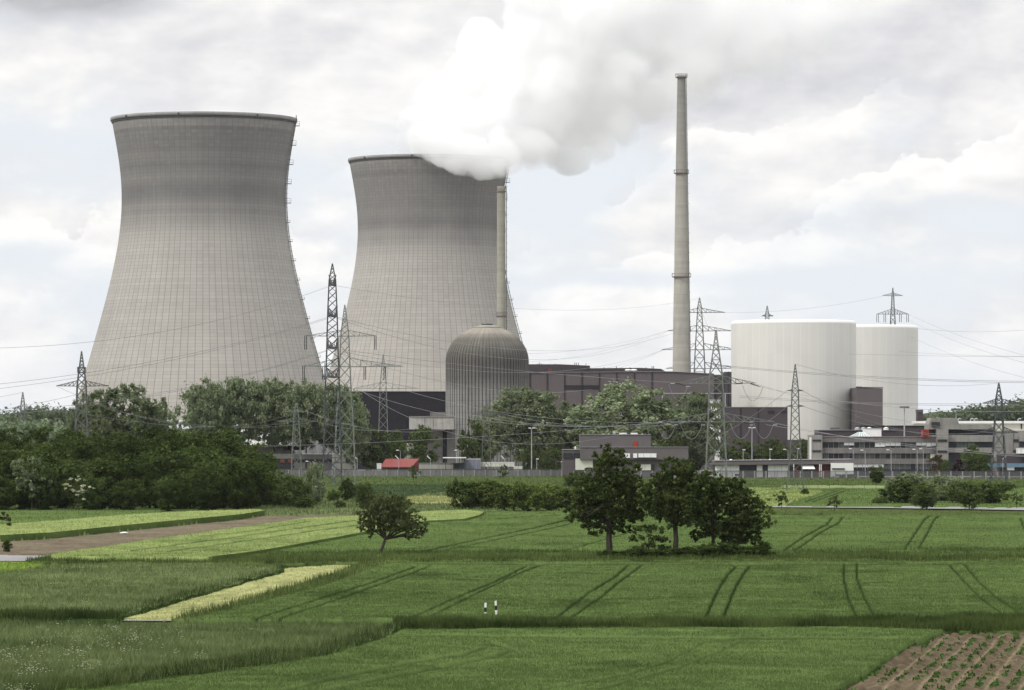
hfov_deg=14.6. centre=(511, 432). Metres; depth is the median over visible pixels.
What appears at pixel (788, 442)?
brown annex
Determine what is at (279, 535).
barley field
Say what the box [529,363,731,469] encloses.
turbine hall
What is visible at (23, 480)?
broadleaf tree
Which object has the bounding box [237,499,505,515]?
olive meadow
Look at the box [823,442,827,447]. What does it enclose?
window
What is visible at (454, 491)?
bush
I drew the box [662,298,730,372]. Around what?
lattice pylon
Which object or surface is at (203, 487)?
bush
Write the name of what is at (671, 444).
broadleaf tree
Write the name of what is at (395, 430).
power cable
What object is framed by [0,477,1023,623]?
ground
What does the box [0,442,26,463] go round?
broadleaf tree
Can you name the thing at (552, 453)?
broadleaf tree
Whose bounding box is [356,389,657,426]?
power cable
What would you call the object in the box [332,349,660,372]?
power cable
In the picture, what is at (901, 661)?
potato field
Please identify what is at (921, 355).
power cable
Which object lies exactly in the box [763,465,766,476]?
window
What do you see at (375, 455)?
broadleaf tree
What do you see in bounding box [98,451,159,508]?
broadleaf tree
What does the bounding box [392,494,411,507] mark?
bush
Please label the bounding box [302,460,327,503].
bush
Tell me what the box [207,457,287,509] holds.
broadleaf tree
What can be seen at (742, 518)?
maple tree
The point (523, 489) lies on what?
bush
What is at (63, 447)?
broadleaf tree
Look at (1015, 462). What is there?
grey gate wing
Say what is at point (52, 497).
bush
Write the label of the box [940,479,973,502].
bush
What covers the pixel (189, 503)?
broadleaf tree
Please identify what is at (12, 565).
bright grass
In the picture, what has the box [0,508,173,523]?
green strip
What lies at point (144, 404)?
willow tree
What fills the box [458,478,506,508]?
bush
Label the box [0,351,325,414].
power cable
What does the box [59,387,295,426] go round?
power cable
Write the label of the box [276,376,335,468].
willow tree
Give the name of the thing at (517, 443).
power cable
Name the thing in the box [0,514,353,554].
ploughed field
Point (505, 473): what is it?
young tree
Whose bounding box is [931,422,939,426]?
window
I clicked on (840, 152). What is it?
sky
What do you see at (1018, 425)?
white roofed hall
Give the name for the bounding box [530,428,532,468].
floodlight mast
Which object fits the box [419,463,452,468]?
yard wall
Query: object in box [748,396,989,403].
power cable
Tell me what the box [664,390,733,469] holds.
willow tree
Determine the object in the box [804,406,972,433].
power cable
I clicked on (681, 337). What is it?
chimney
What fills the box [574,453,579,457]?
window
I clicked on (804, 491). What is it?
bush
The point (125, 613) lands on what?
meadow edge
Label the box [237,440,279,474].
broadleaf tree
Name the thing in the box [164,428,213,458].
broadleaf tree
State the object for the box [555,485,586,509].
bush
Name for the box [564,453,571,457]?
window
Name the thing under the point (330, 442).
willow tree
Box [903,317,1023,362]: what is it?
power cable
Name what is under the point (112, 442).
broadleaf tree
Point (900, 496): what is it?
bush
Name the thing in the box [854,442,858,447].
window
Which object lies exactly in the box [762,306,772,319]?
lattice pylon
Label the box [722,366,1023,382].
power cable
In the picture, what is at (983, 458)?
broadleaf tree
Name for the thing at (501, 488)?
bush
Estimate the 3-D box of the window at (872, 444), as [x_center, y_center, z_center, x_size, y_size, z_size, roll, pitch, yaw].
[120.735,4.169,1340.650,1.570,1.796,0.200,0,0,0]
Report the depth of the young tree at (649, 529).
455.78 m
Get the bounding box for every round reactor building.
[731,319,855,439]
[856,324,917,424]
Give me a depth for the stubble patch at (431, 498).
843.36 m
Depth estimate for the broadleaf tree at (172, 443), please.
809.22 m
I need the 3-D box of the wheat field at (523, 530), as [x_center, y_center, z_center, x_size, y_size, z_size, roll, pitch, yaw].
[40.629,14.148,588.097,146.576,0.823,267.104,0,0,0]
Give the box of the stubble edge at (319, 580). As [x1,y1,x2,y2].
[171,557,388,623]
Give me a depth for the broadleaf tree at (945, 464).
1279.54 m
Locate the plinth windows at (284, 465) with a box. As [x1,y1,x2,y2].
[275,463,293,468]
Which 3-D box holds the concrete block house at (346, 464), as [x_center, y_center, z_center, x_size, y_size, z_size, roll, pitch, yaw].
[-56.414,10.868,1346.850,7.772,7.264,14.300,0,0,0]
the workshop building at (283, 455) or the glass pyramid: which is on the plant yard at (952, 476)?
the workshop building at (283, 455)
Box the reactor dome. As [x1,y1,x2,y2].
[446,324,528,468]
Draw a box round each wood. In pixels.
[0,401,135,440]
[0,415,98,444]
[923,392,1023,420]
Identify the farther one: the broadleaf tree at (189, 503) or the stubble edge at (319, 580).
the broadleaf tree at (189, 503)
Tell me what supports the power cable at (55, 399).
attached to the lattice pylon at (85, 386)
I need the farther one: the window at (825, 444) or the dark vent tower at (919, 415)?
the dark vent tower at (919, 415)
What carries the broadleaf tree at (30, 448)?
on the ground at (336, 487)
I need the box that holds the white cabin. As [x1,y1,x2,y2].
[1016,448,1023,452]
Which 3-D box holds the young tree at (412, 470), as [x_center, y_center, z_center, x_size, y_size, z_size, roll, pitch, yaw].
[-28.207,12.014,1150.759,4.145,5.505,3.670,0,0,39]
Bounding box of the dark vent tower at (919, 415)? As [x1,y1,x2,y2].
[916,410,922,420]
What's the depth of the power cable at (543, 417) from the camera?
1235.67 m
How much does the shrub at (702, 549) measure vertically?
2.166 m
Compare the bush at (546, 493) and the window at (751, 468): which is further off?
the window at (751, 468)
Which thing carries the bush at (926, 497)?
on the ground at (336, 487)
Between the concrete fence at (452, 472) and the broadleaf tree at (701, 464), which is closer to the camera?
the concrete fence at (452, 472)
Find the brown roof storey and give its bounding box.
[814,425,925,435]
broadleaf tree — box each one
[0,424,33,450]
[0,438,11,459]
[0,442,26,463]
[0,446,26,508]
[0,451,48,509]
[5,441,83,507]
[10,455,52,509]
[19,442,49,456]
[20,423,63,450]
[37,452,88,507]
[46,432,85,465]
[51,457,138,509]
[54,428,103,451]
[55,438,114,504]
[81,431,110,455]
[96,432,146,465]
[97,428,140,460]
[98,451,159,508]
[118,451,165,507]
[133,423,163,453]
[139,441,209,508]
[143,431,183,455]
[150,443,224,507]
[151,428,193,453]
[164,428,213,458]
[182,428,206,448]
[197,449,258,507]
[200,429,261,471]
[205,421,241,443]
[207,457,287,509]
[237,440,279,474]
[242,440,279,472]
[359,424,395,468]
[385,429,409,458]
[405,424,442,468]
[453,417,488,461]
[520,444,539,468]
[536,448,548,468]
[541,447,561,468]
[653,437,668,446]
[659,433,683,446]
[681,446,710,469]
[717,437,758,459]
[752,437,792,458]
[788,438,807,458]
[925,454,948,473]
[939,459,952,474]
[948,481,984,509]
[952,458,964,472]
[958,443,984,474]
[974,452,995,473]
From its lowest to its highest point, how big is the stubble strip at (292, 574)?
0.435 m
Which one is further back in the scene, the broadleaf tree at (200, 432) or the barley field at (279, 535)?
the broadleaf tree at (200, 432)
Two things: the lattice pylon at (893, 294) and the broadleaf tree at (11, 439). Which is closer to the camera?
the broadleaf tree at (11, 439)
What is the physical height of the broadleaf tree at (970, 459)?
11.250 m
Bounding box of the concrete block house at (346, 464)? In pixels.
[332,454,356,468]
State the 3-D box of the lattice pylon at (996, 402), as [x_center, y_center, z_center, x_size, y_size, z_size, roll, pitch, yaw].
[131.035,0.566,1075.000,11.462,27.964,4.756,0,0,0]
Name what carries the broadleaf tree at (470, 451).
on the plant yard at (952, 476)
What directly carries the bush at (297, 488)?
on the ground at (336, 487)
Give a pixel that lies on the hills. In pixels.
(936, 413)
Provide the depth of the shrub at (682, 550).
452.23 m
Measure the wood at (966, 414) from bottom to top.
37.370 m
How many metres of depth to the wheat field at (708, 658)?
244.90 m
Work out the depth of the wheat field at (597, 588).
353.16 m
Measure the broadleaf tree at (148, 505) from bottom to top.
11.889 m
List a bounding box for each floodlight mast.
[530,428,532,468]
[900,406,908,435]
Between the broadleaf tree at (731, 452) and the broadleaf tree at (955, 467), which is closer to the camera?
the broadleaf tree at (955, 467)
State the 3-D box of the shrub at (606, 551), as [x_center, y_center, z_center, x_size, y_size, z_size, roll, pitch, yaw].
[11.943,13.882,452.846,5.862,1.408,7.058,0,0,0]
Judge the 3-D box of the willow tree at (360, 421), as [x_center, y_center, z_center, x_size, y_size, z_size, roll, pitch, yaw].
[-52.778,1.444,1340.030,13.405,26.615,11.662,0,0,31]
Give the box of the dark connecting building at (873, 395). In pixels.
[851,386,882,429]
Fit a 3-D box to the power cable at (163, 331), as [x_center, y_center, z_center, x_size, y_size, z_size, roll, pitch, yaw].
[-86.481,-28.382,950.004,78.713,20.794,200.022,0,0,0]
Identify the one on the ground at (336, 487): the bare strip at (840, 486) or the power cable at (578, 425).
the bare strip at (840, 486)
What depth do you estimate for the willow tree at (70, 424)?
1168.69 m
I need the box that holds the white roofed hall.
[911,418,1023,453]
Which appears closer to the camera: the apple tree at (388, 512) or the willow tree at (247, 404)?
the apple tree at (388, 512)
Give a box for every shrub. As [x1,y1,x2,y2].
[595,549,633,557]
[623,545,653,557]
[640,547,683,557]
[672,546,702,556]
[687,543,723,556]
[705,541,747,556]
[725,545,759,556]
[753,540,775,556]
[867,466,875,472]
[876,463,883,471]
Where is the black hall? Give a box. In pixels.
[352,391,445,468]
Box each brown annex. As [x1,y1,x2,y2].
[721,407,787,459]
[786,440,807,458]
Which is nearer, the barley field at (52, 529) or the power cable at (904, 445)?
the barley field at (52, 529)
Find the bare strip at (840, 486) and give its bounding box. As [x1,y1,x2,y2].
[781,485,885,488]
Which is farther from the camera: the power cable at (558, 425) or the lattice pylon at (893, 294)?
the lattice pylon at (893, 294)
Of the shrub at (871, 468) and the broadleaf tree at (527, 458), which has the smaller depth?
the shrub at (871, 468)
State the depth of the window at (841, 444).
1340.62 m
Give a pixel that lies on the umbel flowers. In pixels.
(77, 652)
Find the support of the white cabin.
on the grey gate wing
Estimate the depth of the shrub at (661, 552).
451.79 m
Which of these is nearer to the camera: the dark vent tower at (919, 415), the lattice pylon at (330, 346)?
the lattice pylon at (330, 346)
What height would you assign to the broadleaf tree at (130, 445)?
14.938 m
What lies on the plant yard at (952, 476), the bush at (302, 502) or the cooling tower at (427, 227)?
the cooling tower at (427, 227)
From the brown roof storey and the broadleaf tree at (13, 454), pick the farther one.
the brown roof storey
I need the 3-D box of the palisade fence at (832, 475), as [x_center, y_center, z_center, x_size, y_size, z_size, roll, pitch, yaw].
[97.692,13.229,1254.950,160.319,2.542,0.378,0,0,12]
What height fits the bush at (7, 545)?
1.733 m
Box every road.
[0,555,44,560]
[772,505,1023,509]
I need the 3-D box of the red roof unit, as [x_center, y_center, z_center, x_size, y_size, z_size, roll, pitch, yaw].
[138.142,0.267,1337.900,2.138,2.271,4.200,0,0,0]
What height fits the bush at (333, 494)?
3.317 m
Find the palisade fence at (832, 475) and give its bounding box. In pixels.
[573,470,1023,478]
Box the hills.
[140,411,955,431]
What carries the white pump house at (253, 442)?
on the plant yard at (952, 476)
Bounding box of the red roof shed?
[381,459,418,468]
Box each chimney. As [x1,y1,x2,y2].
[496,186,507,329]
[672,73,690,371]
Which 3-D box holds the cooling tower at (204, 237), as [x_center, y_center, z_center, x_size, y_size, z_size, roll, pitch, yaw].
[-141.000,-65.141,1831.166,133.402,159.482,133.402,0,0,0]
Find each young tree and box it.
[408,465,422,481]
[498,464,509,477]
[627,524,671,548]
[754,496,777,546]
[773,491,788,509]
[826,494,842,510]
[1010,492,1023,507]
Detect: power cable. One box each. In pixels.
[0,317,330,388]
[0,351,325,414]
[2,386,107,409]
[3,316,330,383]
[8,348,331,410]
[10,286,328,347]
[56,408,296,426]
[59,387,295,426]
[108,409,315,427]
[251,422,658,446]
[312,413,500,431]
[316,415,466,430]
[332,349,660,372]
[333,348,675,382]
[334,316,672,350]
[334,351,591,392]
[340,286,693,309]
[340,319,665,359]
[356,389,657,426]
[362,391,667,443]
[409,391,682,422]
[474,415,666,425]
[509,415,690,426]
[694,393,783,447]
[716,364,986,380]
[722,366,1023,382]
[738,297,876,312]
[740,397,989,405]
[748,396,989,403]
[750,384,1023,411]
[757,384,993,432]
[771,425,1023,455]
[776,423,1023,456]
[796,364,994,385]
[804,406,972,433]
[807,393,1011,437]
[864,354,996,356]
[885,322,1023,377]
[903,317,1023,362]
[913,316,1022,354]
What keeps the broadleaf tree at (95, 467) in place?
on the ground at (336, 487)
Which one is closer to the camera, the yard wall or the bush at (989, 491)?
the bush at (989, 491)
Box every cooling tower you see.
[78,111,342,453]
[326,154,526,451]
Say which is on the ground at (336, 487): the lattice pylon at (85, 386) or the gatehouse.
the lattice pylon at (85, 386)
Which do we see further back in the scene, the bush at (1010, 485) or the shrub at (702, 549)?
the bush at (1010, 485)
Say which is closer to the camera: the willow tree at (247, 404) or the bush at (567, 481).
the bush at (567, 481)
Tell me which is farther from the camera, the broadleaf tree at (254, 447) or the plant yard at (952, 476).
the plant yard at (952, 476)
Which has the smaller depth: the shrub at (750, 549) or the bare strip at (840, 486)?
the shrub at (750, 549)
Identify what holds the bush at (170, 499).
on the ground at (336, 487)
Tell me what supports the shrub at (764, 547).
on the ground at (336, 487)
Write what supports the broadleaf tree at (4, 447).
on the ground at (336, 487)
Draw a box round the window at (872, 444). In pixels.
[870,442,874,447]
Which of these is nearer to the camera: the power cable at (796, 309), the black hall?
the black hall
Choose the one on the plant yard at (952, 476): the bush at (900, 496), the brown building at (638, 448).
the brown building at (638, 448)
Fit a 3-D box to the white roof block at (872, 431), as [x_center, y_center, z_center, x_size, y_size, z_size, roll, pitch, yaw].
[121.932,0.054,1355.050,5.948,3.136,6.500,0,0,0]
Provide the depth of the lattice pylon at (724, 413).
1058.96 m
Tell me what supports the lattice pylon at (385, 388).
on the plant yard at (952, 476)
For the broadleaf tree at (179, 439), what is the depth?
848.06 m
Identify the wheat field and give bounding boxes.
[70,625,942,689]
[189,559,1023,625]
[251,510,1023,556]
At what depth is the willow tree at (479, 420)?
1419.44 m
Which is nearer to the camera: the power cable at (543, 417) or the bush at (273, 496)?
the bush at (273, 496)
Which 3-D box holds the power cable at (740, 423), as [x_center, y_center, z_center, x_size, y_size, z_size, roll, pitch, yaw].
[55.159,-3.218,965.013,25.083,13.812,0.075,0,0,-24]
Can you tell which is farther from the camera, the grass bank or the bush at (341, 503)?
the bush at (341, 503)
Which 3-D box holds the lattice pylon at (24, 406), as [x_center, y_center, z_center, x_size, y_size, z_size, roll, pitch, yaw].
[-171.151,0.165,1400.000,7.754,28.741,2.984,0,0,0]
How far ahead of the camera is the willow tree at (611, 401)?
1382.68 m
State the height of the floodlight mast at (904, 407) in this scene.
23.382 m
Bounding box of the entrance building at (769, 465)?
[712,459,853,477]
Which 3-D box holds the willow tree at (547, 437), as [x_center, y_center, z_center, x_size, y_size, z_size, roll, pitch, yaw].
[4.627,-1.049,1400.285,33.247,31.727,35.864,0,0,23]
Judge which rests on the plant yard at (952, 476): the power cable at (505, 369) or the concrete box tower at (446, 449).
the concrete box tower at (446, 449)
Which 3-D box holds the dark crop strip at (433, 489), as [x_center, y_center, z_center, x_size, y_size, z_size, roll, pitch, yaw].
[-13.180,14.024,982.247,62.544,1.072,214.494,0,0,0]
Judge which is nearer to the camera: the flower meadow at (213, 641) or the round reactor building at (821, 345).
the flower meadow at (213, 641)
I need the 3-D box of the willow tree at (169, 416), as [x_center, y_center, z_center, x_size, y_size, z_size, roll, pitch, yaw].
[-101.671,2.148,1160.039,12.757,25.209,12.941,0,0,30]
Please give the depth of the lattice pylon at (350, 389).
1099.46 m
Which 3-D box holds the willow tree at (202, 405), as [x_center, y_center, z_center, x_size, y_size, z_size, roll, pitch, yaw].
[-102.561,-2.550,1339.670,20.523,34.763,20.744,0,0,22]
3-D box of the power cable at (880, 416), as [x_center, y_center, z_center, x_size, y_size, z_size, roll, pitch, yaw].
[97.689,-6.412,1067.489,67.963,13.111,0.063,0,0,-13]
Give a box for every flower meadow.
[0,560,279,613]
[0,615,401,689]
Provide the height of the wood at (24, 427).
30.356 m
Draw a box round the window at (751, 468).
[740,465,755,476]
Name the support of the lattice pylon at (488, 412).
on the ground at (336, 487)
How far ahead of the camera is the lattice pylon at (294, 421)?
1299.26 m
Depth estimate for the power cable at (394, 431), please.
1277.63 m
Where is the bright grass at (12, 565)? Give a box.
[0,560,47,571]
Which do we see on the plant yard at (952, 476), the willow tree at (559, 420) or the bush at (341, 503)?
the willow tree at (559, 420)
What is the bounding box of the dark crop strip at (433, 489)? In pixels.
[349,483,569,498]
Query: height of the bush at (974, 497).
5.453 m
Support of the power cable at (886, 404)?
attached to the lattice pylon at (996, 402)
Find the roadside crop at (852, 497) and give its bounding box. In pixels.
[786,487,1023,507]
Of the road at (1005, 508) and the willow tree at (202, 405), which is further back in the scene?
the willow tree at (202, 405)
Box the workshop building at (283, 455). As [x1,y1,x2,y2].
[249,445,331,468]
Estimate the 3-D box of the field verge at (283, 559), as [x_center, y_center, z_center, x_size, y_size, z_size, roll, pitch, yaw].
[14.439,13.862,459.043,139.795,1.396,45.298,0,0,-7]
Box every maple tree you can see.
[562,442,648,552]
[637,456,718,548]
[685,468,739,543]
[716,477,764,544]
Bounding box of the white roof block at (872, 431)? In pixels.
[862,428,881,435]
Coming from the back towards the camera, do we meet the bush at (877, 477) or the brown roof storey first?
the brown roof storey
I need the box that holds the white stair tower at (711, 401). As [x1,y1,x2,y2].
[710,399,720,459]
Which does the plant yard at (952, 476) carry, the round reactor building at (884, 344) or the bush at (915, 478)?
the round reactor building at (884, 344)
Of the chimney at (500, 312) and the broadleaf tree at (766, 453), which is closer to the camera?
the broadleaf tree at (766, 453)
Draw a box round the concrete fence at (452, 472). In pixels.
[275,469,561,476]
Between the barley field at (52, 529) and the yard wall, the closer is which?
the barley field at (52, 529)
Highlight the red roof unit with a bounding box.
[921,430,928,436]
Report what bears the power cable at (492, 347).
attached to the lattice pylon at (330, 346)
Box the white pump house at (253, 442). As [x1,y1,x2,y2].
[241,429,283,444]
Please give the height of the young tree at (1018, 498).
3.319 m
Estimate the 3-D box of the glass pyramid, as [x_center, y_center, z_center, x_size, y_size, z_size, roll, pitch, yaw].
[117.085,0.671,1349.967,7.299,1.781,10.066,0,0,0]
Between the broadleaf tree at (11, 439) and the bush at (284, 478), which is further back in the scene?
the broadleaf tree at (11, 439)
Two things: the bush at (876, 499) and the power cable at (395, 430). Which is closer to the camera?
the bush at (876, 499)
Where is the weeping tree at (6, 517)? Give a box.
[0,477,11,525]
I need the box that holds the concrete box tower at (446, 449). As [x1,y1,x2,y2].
[404,412,455,462]
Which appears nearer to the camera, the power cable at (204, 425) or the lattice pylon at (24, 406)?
the power cable at (204, 425)
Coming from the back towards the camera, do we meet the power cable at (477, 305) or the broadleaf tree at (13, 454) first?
the power cable at (477, 305)
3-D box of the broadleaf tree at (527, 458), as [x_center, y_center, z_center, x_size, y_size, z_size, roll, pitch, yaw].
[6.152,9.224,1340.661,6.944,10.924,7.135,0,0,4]
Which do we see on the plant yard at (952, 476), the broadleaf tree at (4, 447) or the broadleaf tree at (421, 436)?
the broadleaf tree at (421, 436)
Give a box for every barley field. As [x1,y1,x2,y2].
[0,509,264,541]
[51,509,484,560]
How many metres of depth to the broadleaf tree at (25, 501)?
750.16 m
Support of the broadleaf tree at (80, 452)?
on the ground at (336, 487)
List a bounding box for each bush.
[0,476,22,509]
[2,540,12,551]
[22,466,68,509]
[71,471,110,509]
[108,478,150,509]
[149,474,188,510]
[179,464,230,510]
[222,453,268,509]
[257,465,295,505]
[257,483,283,506]
[276,473,313,506]
[288,497,318,508]
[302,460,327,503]
[326,488,340,500]
[332,500,346,507]
[338,477,356,499]
[351,479,376,507]
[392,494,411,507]
[442,477,483,508]
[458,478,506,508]
[484,480,522,510]
[504,482,537,510]
[525,482,573,510]
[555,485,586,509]
[562,470,584,488]
[800,489,809,493]
[868,470,884,482]
[871,494,888,502]
[877,471,937,499]
[878,479,922,502]
[907,482,945,509]
[924,474,964,500]
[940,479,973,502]
[967,479,1009,503]
[1000,482,1017,490]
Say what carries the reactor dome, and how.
on the plant yard at (952, 476)
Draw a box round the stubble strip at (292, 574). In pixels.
[124,564,347,621]
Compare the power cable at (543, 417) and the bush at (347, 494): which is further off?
the power cable at (543, 417)
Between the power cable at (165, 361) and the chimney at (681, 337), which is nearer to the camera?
the power cable at (165, 361)
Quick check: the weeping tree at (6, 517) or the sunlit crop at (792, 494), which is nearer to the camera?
the weeping tree at (6, 517)
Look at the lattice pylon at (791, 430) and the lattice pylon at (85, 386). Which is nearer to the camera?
the lattice pylon at (85, 386)
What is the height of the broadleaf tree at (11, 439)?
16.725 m
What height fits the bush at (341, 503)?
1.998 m
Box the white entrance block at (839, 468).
[831,463,853,477]
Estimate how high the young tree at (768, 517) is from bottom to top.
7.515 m
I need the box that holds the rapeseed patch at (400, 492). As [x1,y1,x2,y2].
[375,490,427,501]
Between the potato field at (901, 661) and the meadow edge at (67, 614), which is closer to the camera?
the potato field at (901, 661)
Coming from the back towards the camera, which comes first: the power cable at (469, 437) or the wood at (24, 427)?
the wood at (24, 427)
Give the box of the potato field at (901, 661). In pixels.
[847,632,1023,689]
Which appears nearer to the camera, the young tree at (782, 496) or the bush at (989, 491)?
the young tree at (782, 496)
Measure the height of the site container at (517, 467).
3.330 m
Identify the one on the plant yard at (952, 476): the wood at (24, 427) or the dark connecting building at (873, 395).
the dark connecting building at (873, 395)
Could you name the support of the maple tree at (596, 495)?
on the ground at (336, 487)
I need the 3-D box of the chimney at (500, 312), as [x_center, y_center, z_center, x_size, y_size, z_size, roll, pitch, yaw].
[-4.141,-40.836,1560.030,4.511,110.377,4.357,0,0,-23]
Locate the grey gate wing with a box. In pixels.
[988,454,1023,475]
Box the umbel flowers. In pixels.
[1,572,204,689]
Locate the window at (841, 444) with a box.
[839,442,843,447]
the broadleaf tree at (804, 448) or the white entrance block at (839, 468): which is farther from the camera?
the broadleaf tree at (804, 448)
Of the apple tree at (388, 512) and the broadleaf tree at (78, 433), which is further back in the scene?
the broadleaf tree at (78, 433)
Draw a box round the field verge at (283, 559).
[25,545,1023,566]
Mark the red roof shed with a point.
(396, 463)
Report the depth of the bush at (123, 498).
742.97 m
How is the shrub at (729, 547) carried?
on the ground at (336, 487)
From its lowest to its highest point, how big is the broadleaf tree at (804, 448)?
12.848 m
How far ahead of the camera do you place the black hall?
1600.00 m
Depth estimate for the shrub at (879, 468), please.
1271.55 m
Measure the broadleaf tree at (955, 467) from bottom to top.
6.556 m
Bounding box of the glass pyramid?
[851,432,868,435]
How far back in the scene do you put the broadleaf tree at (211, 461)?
774.88 m
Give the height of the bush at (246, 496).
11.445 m
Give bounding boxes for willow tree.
[65,390,107,437]
[80,382,168,456]
[143,397,182,434]
[173,373,238,438]
[214,375,274,443]
[239,376,308,453]
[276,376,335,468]
[311,380,370,453]
[337,397,371,468]
[472,405,499,461]
[478,385,572,464]
[543,400,593,460]
[562,376,695,448]
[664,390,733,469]
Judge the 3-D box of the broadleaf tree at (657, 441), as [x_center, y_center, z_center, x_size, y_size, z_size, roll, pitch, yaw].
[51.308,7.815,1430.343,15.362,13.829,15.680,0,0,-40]
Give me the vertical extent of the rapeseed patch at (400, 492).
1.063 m
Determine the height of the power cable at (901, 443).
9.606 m
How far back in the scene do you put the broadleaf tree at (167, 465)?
763.53 m
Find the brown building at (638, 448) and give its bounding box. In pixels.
[562,431,687,476]
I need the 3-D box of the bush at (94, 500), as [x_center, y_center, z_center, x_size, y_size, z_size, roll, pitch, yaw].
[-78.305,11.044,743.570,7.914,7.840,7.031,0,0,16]
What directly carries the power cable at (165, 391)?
attached to the lattice pylon at (330, 346)
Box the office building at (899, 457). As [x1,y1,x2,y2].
[808,418,1023,475]
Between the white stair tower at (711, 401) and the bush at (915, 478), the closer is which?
the bush at (915, 478)
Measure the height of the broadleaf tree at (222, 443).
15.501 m
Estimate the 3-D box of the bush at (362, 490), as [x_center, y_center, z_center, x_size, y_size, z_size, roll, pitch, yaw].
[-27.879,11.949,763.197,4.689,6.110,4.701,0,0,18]
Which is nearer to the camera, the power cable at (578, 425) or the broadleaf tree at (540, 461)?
the power cable at (578, 425)
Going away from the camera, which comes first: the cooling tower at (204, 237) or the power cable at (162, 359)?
the power cable at (162, 359)
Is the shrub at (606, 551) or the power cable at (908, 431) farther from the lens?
the power cable at (908, 431)
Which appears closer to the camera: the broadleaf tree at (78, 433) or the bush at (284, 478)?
the bush at (284, 478)
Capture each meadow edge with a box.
[0,604,119,624]
[98,564,285,622]
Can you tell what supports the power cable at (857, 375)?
attached to the lattice pylon at (724, 413)
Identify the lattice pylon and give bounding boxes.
[12,392,33,421]
[56,351,108,436]
[280,403,312,476]
[302,305,402,485]
[322,263,342,486]
[353,354,417,461]
[469,401,505,478]
[659,330,774,480]
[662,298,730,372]
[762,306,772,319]
[786,364,804,489]
[876,288,908,324]
[978,383,1019,483]
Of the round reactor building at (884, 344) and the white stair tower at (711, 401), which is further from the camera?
the round reactor building at (884, 344)
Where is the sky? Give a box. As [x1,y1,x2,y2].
[0,0,1023,428]
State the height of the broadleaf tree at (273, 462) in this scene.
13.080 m
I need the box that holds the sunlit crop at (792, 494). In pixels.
[712,486,822,507]
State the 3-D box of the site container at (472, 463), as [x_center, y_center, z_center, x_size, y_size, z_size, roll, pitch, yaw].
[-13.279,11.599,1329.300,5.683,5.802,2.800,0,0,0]
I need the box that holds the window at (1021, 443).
[1019,441,1023,446]
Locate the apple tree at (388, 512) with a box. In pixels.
[355,488,429,552]
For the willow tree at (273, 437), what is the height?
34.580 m
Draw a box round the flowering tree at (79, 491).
[62,476,95,509]
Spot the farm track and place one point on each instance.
(145, 620)
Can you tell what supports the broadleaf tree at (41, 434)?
on the ground at (336, 487)
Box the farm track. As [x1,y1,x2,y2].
[123,619,170,620]
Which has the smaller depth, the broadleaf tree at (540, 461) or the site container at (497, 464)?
the site container at (497, 464)
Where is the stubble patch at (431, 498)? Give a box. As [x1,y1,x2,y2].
[405,492,460,503]
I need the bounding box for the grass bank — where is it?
[392,608,1023,634]
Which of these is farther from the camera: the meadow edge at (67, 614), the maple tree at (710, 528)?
the maple tree at (710, 528)
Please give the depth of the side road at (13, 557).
462.77 m
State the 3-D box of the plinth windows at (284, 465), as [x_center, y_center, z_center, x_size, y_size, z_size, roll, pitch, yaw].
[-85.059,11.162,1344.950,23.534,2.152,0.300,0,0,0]
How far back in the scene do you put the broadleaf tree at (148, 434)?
871.18 m
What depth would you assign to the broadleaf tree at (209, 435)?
873.41 m
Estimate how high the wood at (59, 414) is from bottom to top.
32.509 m
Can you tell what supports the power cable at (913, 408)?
attached to the lattice pylon at (724, 413)
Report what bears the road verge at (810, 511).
on the ground at (336, 487)
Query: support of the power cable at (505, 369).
attached to the lattice pylon at (724, 413)
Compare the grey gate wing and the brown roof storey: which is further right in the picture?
the grey gate wing
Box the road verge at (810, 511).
[752,507,1023,515]
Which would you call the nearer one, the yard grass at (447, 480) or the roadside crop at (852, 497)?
the roadside crop at (852, 497)
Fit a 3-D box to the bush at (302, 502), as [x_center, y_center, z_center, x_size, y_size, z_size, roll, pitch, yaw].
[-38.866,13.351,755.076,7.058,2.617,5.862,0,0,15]
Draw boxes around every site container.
[463,459,480,468]
[481,462,514,466]
[513,466,522,468]
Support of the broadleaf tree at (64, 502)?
on the ground at (336, 487)
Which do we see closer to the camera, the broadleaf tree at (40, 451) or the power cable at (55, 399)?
the broadleaf tree at (40, 451)
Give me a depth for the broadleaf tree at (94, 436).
872.38 m
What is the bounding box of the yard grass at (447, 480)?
[277,475,1023,486]
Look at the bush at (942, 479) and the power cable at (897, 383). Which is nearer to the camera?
the bush at (942, 479)
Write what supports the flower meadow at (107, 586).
on the ground at (336, 487)
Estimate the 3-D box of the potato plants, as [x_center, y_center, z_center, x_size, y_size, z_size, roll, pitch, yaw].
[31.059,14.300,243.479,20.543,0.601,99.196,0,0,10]
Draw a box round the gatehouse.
[443,457,465,468]
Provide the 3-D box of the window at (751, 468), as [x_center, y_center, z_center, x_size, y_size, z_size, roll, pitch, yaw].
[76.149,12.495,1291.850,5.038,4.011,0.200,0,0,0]
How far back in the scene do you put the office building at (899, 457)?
1340.10 m
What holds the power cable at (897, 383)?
attached to the lattice pylon at (791, 430)
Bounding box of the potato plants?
[839,630,1023,689]
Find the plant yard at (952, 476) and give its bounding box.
[700,472,1023,476]
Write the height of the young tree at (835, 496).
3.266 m

